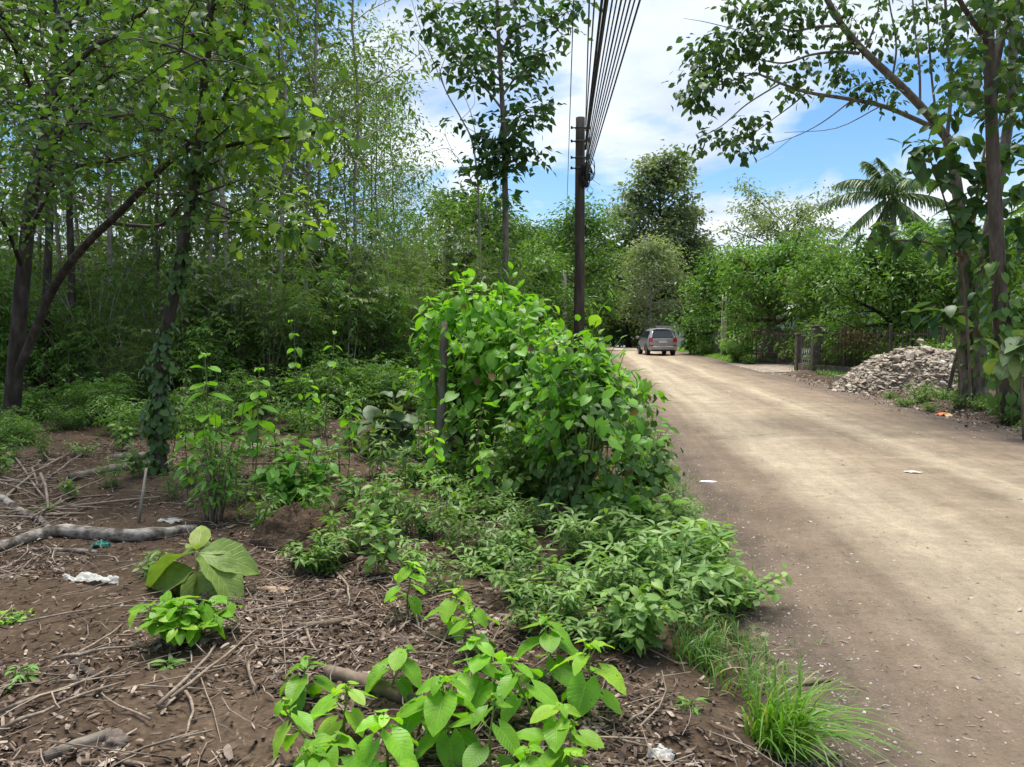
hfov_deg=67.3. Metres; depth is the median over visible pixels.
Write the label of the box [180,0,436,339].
slender tree
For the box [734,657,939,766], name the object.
grass tuft
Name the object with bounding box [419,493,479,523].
clearing weed
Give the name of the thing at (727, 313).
garden tree
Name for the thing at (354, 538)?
verge shrub
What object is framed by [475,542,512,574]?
verge shrub
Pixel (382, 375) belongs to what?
shade bush
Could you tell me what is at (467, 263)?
feathery thicket
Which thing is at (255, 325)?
leafy thicket
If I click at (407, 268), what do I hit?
feathery thicket
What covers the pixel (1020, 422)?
verge weed
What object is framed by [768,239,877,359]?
tree
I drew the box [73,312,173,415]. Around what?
feathery thicket
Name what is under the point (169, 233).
slender tree
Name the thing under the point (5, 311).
leafy thicket
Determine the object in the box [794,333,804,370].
gate post
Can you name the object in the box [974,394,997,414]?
verge weed
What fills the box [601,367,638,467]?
leafy shoot
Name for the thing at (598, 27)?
overhead cable
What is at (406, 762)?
broadleaf seedling
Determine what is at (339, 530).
clearing weed
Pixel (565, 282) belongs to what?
utility pole
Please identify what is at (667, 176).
broadleaf tree
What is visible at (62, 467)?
dry stick
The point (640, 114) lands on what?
sky
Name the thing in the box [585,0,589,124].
overhead cable
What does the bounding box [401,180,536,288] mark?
tree
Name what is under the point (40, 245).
slender tree
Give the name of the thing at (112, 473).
clearing weed
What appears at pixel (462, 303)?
creeper mound
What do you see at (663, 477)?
roadside bush
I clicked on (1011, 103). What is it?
roadside tree
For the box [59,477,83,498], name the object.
clearing weed
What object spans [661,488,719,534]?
verge shrub
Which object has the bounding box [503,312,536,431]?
creeper shoot
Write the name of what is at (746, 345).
wire fence
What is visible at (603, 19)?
overhead cable
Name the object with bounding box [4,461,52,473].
dry stick
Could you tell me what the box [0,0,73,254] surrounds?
slender tree
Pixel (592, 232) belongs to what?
broadleaf tree
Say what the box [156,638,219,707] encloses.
dry stick
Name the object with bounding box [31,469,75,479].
dry stick
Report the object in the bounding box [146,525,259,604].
teak shoot
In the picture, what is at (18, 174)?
slender tree
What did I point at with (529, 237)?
tree
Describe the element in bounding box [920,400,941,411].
verge weed
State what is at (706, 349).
garden bush
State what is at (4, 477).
dry stick
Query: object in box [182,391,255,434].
shade bush
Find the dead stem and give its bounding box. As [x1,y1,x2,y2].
[434,322,448,473]
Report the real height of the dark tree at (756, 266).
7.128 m
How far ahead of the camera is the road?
5.84 m
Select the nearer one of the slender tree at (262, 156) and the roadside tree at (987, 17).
the roadside tree at (987, 17)
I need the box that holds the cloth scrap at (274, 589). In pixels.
[256,585,288,592]
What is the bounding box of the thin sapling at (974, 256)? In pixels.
[967,244,998,397]
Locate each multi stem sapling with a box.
[164,414,250,523]
[248,437,339,510]
[340,472,396,512]
[402,474,471,539]
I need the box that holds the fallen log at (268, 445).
[226,438,288,452]
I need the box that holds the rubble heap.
[827,346,993,395]
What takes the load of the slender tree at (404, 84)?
on the ground at (260, 748)
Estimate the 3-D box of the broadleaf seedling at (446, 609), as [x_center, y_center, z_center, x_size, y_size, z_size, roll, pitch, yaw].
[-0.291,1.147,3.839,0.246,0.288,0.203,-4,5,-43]
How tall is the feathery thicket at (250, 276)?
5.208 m
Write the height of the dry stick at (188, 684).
0.046 m
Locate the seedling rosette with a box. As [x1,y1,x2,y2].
[147,653,186,670]
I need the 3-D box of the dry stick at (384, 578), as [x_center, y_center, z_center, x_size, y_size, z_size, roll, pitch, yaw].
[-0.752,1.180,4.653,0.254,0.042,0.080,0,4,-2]
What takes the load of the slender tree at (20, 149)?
on the ground at (260, 748)
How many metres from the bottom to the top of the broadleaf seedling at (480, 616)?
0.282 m
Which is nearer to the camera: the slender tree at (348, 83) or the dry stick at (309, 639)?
the dry stick at (309, 639)
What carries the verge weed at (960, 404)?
on the ground at (260, 748)
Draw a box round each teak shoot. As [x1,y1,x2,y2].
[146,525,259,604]
[357,390,429,460]
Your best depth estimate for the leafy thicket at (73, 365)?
13.84 m
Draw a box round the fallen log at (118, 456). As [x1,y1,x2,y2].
[111,452,147,460]
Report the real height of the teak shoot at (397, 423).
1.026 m
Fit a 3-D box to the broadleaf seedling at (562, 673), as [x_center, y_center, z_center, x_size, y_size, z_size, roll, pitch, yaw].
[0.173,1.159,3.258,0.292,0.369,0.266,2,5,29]
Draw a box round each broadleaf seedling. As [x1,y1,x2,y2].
[272,697,338,766]
[279,655,339,715]
[295,731,359,766]
[298,743,366,766]
[310,681,375,737]
[353,709,418,766]
[365,644,421,701]
[384,560,425,620]
[396,695,445,738]
[397,675,485,766]
[398,758,416,766]
[422,585,475,640]
[444,654,499,712]
[448,604,499,654]
[448,692,521,766]
[456,636,521,713]
[491,656,558,727]
[501,744,550,766]
[514,612,587,691]
[516,701,586,766]
[539,719,603,766]
[550,639,625,719]
[562,747,588,766]
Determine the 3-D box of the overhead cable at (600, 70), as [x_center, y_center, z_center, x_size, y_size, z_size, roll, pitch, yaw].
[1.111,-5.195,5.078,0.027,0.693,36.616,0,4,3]
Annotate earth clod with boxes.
[251,500,329,553]
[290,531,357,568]
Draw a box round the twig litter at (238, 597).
[0,411,836,766]
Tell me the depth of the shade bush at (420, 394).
13.08 m
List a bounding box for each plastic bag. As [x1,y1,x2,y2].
[62,572,118,583]
[91,539,110,546]
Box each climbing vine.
[788,327,810,369]
[802,325,829,369]
[948,217,976,400]
[964,253,992,402]
[976,259,1022,416]
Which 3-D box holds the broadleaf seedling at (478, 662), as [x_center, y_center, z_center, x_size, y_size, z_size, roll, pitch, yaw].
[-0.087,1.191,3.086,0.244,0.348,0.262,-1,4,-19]
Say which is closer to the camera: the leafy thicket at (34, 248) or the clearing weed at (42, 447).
the clearing weed at (42, 447)
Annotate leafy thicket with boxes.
[0,237,89,307]
[0,257,88,413]
[2,297,72,406]
[24,303,135,412]
[28,260,165,392]
[90,272,163,387]
[120,263,230,408]
[148,315,255,410]
[158,273,217,350]
[179,256,275,410]
[229,294,272,381]
[265,211,383,357]
[266,242,416,372]
[271,265,386,399]
[283,217,406,378]
[329,276,425,375]
[399,209,498,354]
[438,265,502,353]
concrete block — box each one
[834,375,840,380]
[916,338,923,343]
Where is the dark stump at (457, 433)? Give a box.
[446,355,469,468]
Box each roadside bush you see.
[474,422,546,499]
[584,473,688,524]
[608,427,682,503]
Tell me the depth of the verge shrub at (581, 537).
4.97 m
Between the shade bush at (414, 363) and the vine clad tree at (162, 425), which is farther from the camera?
the shade bush at (414, 363)
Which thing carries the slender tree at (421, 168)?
on the ground at (260, 748)
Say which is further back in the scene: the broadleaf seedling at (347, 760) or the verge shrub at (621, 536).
the verge shrub at (621, 536)
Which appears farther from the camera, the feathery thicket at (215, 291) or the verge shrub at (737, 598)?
the feathery thicket at (215, 291)
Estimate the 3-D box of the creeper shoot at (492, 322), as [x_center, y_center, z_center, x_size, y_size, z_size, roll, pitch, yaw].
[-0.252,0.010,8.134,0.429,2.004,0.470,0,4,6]
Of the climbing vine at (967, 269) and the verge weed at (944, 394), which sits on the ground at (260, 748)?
the verge weed at (944, 394)
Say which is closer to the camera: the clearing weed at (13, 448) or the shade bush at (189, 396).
the clearing weed at (13, 448)
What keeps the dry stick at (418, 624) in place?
on the ground at (260, 748)
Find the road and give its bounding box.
[605,347,1023,766]
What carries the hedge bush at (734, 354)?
on the ground at (260, 748)
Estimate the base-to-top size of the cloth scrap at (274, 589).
0.038 m
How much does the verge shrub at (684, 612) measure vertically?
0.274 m
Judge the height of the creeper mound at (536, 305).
1.908 m
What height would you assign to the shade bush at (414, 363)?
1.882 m
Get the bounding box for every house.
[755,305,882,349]
[921,284,1023,344]
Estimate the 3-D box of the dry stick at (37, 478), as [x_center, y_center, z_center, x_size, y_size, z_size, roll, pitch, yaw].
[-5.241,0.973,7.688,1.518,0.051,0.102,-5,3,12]
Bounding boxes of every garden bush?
[692,339,718,355]
[717,337,745,355]
[735,324,757,353]
[780,327,805,359]
[804,343,840,365]
[820,337,867,366]
[837,332,897,365]
[854,328,933,360]
[887,332,952,352]
[905,337,953,350]
[930,326,958,348]
[930,329,988,349]
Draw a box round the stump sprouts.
[128,590,242,646]
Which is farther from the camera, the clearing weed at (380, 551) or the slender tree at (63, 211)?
the slender tree at (63, 211)
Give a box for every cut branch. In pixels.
[43,727,110,761]
[70,658,100,680]
[81,757,153,766]
[281,614,357,627]
[324,664,418,703]
[792,676,830,686]
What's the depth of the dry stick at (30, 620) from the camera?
4.11 m
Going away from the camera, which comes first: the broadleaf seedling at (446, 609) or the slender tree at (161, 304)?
the broadleaf seedling at (446, 609)
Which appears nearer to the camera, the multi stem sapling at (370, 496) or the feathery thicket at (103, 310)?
the multi stem sapling at (370, 496)
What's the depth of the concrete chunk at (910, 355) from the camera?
19.85 m
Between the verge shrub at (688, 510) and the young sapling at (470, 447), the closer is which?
the verge shrub at (688, 510)
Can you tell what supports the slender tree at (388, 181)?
on the ground at (260, 748)
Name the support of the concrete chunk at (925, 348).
on the rubble heap
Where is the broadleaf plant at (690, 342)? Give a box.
[679,310,699,353]
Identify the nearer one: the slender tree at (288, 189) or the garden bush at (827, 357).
the garden bush at (827, 357)
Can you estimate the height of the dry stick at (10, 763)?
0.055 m
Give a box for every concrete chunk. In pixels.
[881,362,891,365]
[906,351,915,360]
[920,345,932,350]
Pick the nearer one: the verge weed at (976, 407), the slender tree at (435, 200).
the verge weed at (976, 407)
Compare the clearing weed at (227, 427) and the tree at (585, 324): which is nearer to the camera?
the clearing weed at (227, 427)
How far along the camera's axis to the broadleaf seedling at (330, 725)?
2.89 m
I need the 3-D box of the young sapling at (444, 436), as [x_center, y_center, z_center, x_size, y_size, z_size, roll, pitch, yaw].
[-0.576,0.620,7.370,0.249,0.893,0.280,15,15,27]
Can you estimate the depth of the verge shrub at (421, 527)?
5.68 m
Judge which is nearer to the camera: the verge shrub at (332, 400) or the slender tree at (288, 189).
the verge shrub at (332, 400)
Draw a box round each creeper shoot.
[411,296,451,419]
[411,337,440,459]
[471,289,508,441]
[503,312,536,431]
[518,343,536,433]
[532,369,572,513]
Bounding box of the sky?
[0,0,1023,346]
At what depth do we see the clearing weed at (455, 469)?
7.47 m
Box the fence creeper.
[825,317,887,371]
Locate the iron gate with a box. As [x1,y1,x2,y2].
[755,329,800,364]
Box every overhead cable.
[565,0,573,253]
[584,0,608,149]
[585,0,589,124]
[585,0,594,131]
[585,0,602,140]
[585,0,612,159]
[585,0,617,163]
[585,0,621,165]
[585,0,630,173]
[585,0,640,180]
[586,0,626,168]
[586,0,635,175]
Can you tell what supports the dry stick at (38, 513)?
on the ground at (260, 748)
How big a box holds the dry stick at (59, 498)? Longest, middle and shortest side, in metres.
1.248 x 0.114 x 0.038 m
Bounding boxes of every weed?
[0,435,34,461]
[0,447,14,476]
[21,427,53,460]
[28,502,62,512]
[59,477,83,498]
[63,441,99,455]
[94,456,131,487]
[108,420,136,450]
[121,445,154,477]
[158,465,189,501]
[175,435,208,449]
[177,458,200,485]
[186,421,220,464]
[204,415,231,439]
[223,471,267,500]
[224,446,249,475]
[232,476,285,529]
[234,436,270,456]
[246,464,282,485]
[266,432,296,459]
[289,412,317,447]
[289,472,341,517]
[301,444,345,481]
[305,400,336,436]
[311,532,357,575]
[315,502,371,555]
[333,468,361,508]
[335,412,364,451]
[353,514,403,575]
[355,421,399,477]
[355,499,405,542]
[361,473,409,524]
[378,468,429,537]
[386,535,459,572]
[388,446,421,477]
[406,559,477,594]
[418,468,458,506]
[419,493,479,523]
[424,488,481,554]
[433,448,473,488]
[453,542,512,577]
[879,391,897,398]
[892,394,918,406]
[900,379,945,402]
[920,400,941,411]
[928,385,954,399]
[943,390,978,408]
[962,393,988,410]
[964,392,975,403]
[967,391,992,407]
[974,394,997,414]
[991,405,1021,424]
[1011,419,1021,432]
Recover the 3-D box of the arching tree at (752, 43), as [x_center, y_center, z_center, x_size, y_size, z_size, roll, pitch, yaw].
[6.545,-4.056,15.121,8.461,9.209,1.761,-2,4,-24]
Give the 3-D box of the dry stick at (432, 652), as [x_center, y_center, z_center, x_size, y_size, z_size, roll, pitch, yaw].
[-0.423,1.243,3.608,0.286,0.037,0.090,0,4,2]
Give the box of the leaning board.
[946,353,956,393]
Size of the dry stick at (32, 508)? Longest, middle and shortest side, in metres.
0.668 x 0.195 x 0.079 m
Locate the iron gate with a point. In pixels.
(777, 351)
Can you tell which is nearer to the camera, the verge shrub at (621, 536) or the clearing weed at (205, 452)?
the verge shrub at (621, 536)
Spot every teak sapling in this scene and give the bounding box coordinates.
[856,133,1023,408]
[901,302,974,402]
[983,330,1023,439]
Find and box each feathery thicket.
[0,246,66,393]
[0,248,127,371]
[29,213,193,401]
[29,264,159,401]
[42,226,112,292]
[52,231,169,374]
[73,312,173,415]
[94,280,207,405]
[104,229,176,362]
[121,235,197,356]
[159,229,352,411]
[183,264,248,336]
[195,241,294,329]
[197,245,320,307]
[213,268,348,408]
[249,231,329,316]
[319,215,428,360]
[331,244,460,364]
[340,217,431,345]
[376,261,476,364]
[377,246,439,331]
[379,240,459,286]
[393,231,497,310]
[427,236,550,334]
[427,244,493,279]
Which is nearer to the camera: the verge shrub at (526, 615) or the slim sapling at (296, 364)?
the verge shrub at (526, 615)
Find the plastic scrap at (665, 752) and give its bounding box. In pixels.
[646,743,674,761]
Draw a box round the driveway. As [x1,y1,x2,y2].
[727,363,795,371]
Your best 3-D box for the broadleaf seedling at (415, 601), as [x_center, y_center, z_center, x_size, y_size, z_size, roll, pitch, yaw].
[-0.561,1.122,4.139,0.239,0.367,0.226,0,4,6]
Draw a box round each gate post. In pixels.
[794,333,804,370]
[810,325,822,370]
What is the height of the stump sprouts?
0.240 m
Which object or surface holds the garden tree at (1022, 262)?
on the ground at (260, 748)
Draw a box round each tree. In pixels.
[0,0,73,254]
[0,0,185,311]
[0,0,187,246]
[0,0,190,405]
[0,0,193,405]
[0,0,246,396]
[0,0,374,434]
[0,1,161,285]
[0,6,182,388]
[0,9,103,272]
[0,9,115,277]
[0,51,85,278]
[0,56,20,255]
[1,151,103,289]
[3,142,101,260]
[6,0,264,349]
[30,2,224,251]
[33,6,257,320]
[48,0,325,475]
[53,0,239,335]
[53,82,173,279]
[61,0,175,260]
[73,0,346,376]
[77,0,324,313]
[80,137,161,283]
[95,0,309,396]
[95,1,342,390]
[102,0,394,387]
[111,31,227,354]
[118,79,250,353]
[125,0,276,333]
[156,0,383,309]
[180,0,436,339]
[193,1,325,277]
[200,122,279,281]
[215,37,333,383]
[226,0,349,257]
[230,0,373,311]
[234,0,401,288]
[237,91,331,263]
[245,25,392,282]
[271,0,453,349]
[275,33,398,248]
[294,33,419,302]
[299,40,423,267]
[323,0,454,344]
[323,60,423,359]
[341,79,452,286]
[352,89,436,258]
[358,184,398,243]
[369,167,435,299]
[377,165,443,271]
[397,0,480,278]
[400,183,463,262]
[401,0,602,301]
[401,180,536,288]
[426,183,544,320]
[468,206,548,322]
[492,211,551,283]
[500,244,604,351]
[510,215,564,310]
[511,190,640,348]
[521,214,599,338]
[560,257,611,341]
[584,253,613,342]
[587,197,661,347]
[594,246,638,346]
[598,249,645,346]
[600,139,726,325]
[608,230,701,333]
[612,242,707,345]
[644,245,717,339]
[647,200,719,324]
[660,240,757,354]
[661,0,985,402]
[686,235,738,345]
[702,287,759,339]
[705,218,870,362]
[711,173,853,298]
[717,238,758,324]
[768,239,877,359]
[795,215,973,363]
[815,232,857,258]
[826,244,888,328]
[864,293,923,329]
[867,211,1017,340]
[892,233,1023,336]
[916,0,1023,422]
[935,202,1023,350]
[945,201,1023,335]
[946,4,1023,402]
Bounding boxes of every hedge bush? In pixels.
[722,338,753,362]
[739,352,758,363]
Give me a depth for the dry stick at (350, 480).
7.70 m
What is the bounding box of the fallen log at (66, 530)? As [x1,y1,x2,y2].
[0,523,197,551]
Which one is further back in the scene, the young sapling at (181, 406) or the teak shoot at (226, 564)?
the young sapling at (181, 406)
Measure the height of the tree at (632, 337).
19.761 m
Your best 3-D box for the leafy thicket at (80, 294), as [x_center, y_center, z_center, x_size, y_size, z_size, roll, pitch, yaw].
[-8.243,-1.016,15.913,2.514,3.079,2.256,0,4,-1]
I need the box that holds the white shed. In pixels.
[655,326,686,347]
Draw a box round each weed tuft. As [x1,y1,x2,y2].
[0,608,34,624]
[5,663,38,691]
[675,696,709,715]
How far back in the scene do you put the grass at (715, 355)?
44.47 m
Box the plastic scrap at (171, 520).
[157,518,182,523]
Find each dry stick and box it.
[0,459,38,471]
[0,479,58,485]
[0,481,49,497]
[0,493,118,502]
[0,496,159,513]
[0,506,64,515]
[0,506,79,518]
[0,543,23,553]
[0,605,14,618]
[0,658,111,713]
[0,669,122,730]
[0,670,120,686]
[2,476,50,486]
[2,499,87,512]
[2,512,85,515]
[3,465,51,482]
[3,508,77,509]
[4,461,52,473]
[5,451,72,496]
[8,761,44,766]
[11,502,62,512]
[13,477,56,480]
[14,457,61,506]
[16,498,90,521]
[17,486,56,489]
[20,592,149,623]
[23,550,49,567]
[28,490,64,499]
[28,499,101,509]
[29,497,112,530]
[30,500,64,527]
[31,467,58,484]
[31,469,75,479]
[32,489,78,517]
[36,478,103,506]
[39,472,60,521]
[45,447,93,480]
[51,628,133,660]
[68,620,123,658]
[84,658,247,695]
[86,604,156,607]
[87,691,151,720]
[87,729,212,766]
[96,562,139,573]
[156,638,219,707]
[169,624,263,698]
[180,690,211,741]
[198,672,233,740]
[224,617,328,630]
[235,586,342,614]
[247,661,279,691]
[279,646,342,672]
[281,618,294,676]
[306,628,335,656]
[327,469,387,487]
[334,570,367,606]
[347,528,429,539]
[369,577,407,580]
[390,641,450,655]
[399,607,421,631]
[421,584,478,602]
[422,633,451,637]
[433,624,469,651]
[532,645,561,668]
[615,728,656,746]
[626,684,672,724]
[732,732,767,755]
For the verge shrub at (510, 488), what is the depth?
6.67 m
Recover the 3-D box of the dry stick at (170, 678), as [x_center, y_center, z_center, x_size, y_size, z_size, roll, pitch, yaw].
[-1.484,1.260,3.323,0.648,0.030,0.066,-4,5,-28]
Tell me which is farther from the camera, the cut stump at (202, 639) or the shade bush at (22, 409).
the shade bush at (22, 409)
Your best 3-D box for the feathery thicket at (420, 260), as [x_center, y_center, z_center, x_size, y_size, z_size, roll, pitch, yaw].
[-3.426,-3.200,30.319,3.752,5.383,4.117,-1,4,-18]
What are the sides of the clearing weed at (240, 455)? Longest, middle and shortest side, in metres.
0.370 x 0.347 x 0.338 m
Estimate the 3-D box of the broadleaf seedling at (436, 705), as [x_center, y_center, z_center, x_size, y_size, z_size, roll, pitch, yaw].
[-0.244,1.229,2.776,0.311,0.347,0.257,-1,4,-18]
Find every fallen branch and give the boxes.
[0,491,50,526]
[29,547,98,553]
[227,462,358,465]
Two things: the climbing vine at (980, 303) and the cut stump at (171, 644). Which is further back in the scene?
the climbing vine at (980, 303)
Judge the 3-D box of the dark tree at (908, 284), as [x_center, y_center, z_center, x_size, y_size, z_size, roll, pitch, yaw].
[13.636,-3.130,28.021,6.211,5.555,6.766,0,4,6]
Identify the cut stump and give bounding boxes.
[166,641,178,647]
[198,636,209,647]
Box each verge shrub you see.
[274,529,348,572]
[290,396,343,416]
[302,521,366,545]
[341,500,370,521]
[374,472,402,493]
[381,493,431,516]
[402,462,435,486]
[406,450,482,487]
[409,432,434,458]
[411,516,438,537]
[437,485,470,515]
[450,507,532,553]
[451,472,487,497]
[454,486,521,516]
[471,544,571,600]
[475,421,510,446]
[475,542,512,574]
[489,497,554,531]
[492,525,542,559]
[494,476,526,502]
[501,574,564,634]
[525,567,602,626]
[538,491,642,565]
[538,543,668,603]
[538,591,654,657]
[573,491,683,539]
[583,527,691,599]
[585,516,667,564]
[589,571,683,653]
[611,519,751,605]
[624,520,712,568]
[639,494,682,511]
[657,504,704,519]
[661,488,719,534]
[662,576,726,634]
[665,552,792,612]
[670,516,742,564]
[689,517,734,553]
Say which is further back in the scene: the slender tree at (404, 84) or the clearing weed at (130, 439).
the slender tree at (404, 84)
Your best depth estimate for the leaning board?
17.86 m
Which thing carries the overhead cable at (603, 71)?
attached to the utility pole at (581, 184)
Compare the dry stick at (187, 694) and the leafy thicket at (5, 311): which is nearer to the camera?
the dry stick at (187, 694)
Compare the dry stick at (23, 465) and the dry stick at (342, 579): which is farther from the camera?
the dry stick at (23, 465)
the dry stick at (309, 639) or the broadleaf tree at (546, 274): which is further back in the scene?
the broadleaf tree at (546, 274)
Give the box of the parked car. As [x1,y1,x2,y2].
[636,327,676,354]
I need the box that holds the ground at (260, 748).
[0,346,1021,766]
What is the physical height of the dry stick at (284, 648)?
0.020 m
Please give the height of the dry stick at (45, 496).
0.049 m
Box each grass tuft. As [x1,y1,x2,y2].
[663,609,753,674]
[696,644,815,709]
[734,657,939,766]
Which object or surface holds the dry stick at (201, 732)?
on the ground at (260, 748)
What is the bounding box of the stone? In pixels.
[100,728,130,748]
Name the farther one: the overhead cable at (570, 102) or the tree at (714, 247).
the tree at (714, 247)
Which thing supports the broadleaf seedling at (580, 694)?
on the ground at (260, 748)
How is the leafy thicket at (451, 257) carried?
on the ground at (260, 748)
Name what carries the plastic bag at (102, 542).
on the ground at (260, 748)
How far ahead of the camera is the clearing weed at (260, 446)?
9.16 m
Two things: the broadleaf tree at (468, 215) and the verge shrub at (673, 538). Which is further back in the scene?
the broadleaf tree at (468, 215)
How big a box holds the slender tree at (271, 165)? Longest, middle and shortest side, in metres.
10.010 x 6.008 x 4.160 m
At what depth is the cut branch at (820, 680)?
3.50 m
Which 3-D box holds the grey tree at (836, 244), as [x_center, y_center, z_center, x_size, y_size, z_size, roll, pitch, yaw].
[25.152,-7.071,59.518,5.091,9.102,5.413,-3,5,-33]
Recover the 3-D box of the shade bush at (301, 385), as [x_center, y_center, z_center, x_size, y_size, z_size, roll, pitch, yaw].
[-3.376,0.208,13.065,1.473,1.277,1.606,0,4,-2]
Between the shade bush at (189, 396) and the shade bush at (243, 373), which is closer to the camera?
the shade bush at (189, 396)
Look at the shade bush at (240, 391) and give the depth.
12.40 m
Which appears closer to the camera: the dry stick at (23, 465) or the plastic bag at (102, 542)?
the plastic bag at (102, 542)
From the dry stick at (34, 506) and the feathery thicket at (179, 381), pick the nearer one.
the dry stick at (34, 506)
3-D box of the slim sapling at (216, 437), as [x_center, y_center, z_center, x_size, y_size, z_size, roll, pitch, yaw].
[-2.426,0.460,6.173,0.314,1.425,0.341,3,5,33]
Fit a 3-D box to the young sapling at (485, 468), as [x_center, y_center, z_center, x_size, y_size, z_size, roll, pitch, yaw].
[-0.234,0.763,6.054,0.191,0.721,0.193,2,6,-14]
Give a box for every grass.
[595,399,870,700]
[677,347,774,362]
[697,348,995,404]
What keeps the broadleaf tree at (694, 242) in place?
on the ground at (260, 748)
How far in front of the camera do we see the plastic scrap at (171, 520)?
6.24 m
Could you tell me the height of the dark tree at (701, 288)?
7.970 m
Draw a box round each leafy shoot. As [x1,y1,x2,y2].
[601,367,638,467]
[620,417,648,477]
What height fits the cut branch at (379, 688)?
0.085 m
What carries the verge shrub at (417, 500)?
on the ground at (260, 748)
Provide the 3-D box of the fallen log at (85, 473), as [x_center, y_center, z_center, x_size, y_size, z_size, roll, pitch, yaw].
[-4.303,0.929,8.255,0.189,0.108,0.928,2,5,32]
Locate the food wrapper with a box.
[935,412,951,415]
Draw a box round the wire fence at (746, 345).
[711,334,752,356]
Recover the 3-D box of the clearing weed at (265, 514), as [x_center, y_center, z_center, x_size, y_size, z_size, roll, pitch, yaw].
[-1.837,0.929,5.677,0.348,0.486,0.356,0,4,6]
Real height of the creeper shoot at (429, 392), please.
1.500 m
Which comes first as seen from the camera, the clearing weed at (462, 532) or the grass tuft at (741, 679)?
the grass tuft at (741, 679)
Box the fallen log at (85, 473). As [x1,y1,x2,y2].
[68,460,150,480]
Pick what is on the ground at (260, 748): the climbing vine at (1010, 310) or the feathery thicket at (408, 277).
the feathery thicket at (408, 277)
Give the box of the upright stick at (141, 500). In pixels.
[136,468,147,523]
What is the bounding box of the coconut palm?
[817,157,952,317]
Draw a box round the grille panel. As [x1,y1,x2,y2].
[798,335,810,369]
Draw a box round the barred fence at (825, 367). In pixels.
[815,325,950,372]
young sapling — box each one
[110,394,126,460]
[170,415,199,513]
[172,369,191,463]
[207,370,231,476]
[239,384,263,473]
[261,396,285,467]
[302,373,324,446]
[308,445,325,477]
[338,391,360,477]
[343,382,363,427]
[367,410,394,495]
[394,440,413,496]
[411,404,427,468]
[420,421,447,512]
[437,403,464,484]
[464,397,489,502]
[469,435,493,520]
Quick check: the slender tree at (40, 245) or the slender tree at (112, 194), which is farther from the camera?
the slender tree at (112, 194)
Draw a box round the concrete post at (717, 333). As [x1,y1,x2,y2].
[713,330,719,351]
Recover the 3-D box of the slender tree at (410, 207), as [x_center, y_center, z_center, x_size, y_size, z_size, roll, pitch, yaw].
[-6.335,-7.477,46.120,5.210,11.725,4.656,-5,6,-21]
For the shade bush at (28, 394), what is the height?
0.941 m
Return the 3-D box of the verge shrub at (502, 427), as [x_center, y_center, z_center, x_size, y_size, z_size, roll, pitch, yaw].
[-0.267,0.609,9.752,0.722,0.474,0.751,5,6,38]
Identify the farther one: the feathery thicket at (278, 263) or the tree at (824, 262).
the tree at (824, 262)
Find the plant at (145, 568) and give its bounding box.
[132,549,176,576]
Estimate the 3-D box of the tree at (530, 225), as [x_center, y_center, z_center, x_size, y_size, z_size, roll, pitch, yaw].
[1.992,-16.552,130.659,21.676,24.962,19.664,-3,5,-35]
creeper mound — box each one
[392,262,564,486]
[435,298,583,497]
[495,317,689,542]
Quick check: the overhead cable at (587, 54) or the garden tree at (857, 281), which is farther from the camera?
the garden tree at (857, 281)
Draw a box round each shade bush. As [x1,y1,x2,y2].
[0,355,40,393]
[0,376,57,422]
[0,405,39,440]
[0,405,52,446]
[2,388,79,421]
[36,399,107,430]
[40,356,92,403]
[52,373,138,425]
[64,368,149,417]
[85,395,188,437]
[131,404,204,438]
[138,365,182,401]
[168,382,237,430]
[178,357,227,396]
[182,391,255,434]
[203,364,289,426]
[211,341,290,401]
[258,396,341,432]
[268,358,362,417]
[281,346,384,410]
[293,329,377,394]
[306,367,398,416]
[327,353,420,400]
[343,354,425,413]
[357,335,448,398]
[365,367,447,410]
[398,365,492,419]
[399,334,475,385]
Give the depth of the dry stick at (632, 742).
2.81 m
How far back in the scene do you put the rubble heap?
19.70 m
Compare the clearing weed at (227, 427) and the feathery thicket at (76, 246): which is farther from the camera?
the feathery thicket at (76, 246)
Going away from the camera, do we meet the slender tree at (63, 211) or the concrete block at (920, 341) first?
the concrete block at (920, 341)
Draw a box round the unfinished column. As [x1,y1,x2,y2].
[721,292,726,354]
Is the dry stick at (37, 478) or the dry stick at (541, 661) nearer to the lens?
the dry stick at (541, 661)
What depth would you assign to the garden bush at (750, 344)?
50.14 m
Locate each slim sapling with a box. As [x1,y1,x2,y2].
[183,352,233,523]
[228,393,252,522]
[238,367,277,508]
[285,320,309,447]
[319,315,341,447]
[325,434,350,472]
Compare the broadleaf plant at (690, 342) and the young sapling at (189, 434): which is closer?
the young sapling at (189, 434)
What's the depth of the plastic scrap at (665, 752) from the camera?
2.78 m
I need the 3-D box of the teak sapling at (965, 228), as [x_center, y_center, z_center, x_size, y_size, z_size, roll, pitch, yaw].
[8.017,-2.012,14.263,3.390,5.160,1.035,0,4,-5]
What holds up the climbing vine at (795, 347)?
attached to the gate post at (798, 346)
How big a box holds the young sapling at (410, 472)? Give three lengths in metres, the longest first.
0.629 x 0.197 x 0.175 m
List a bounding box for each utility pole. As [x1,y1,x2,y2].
[556,270,573,332]
[570,116,599,357]

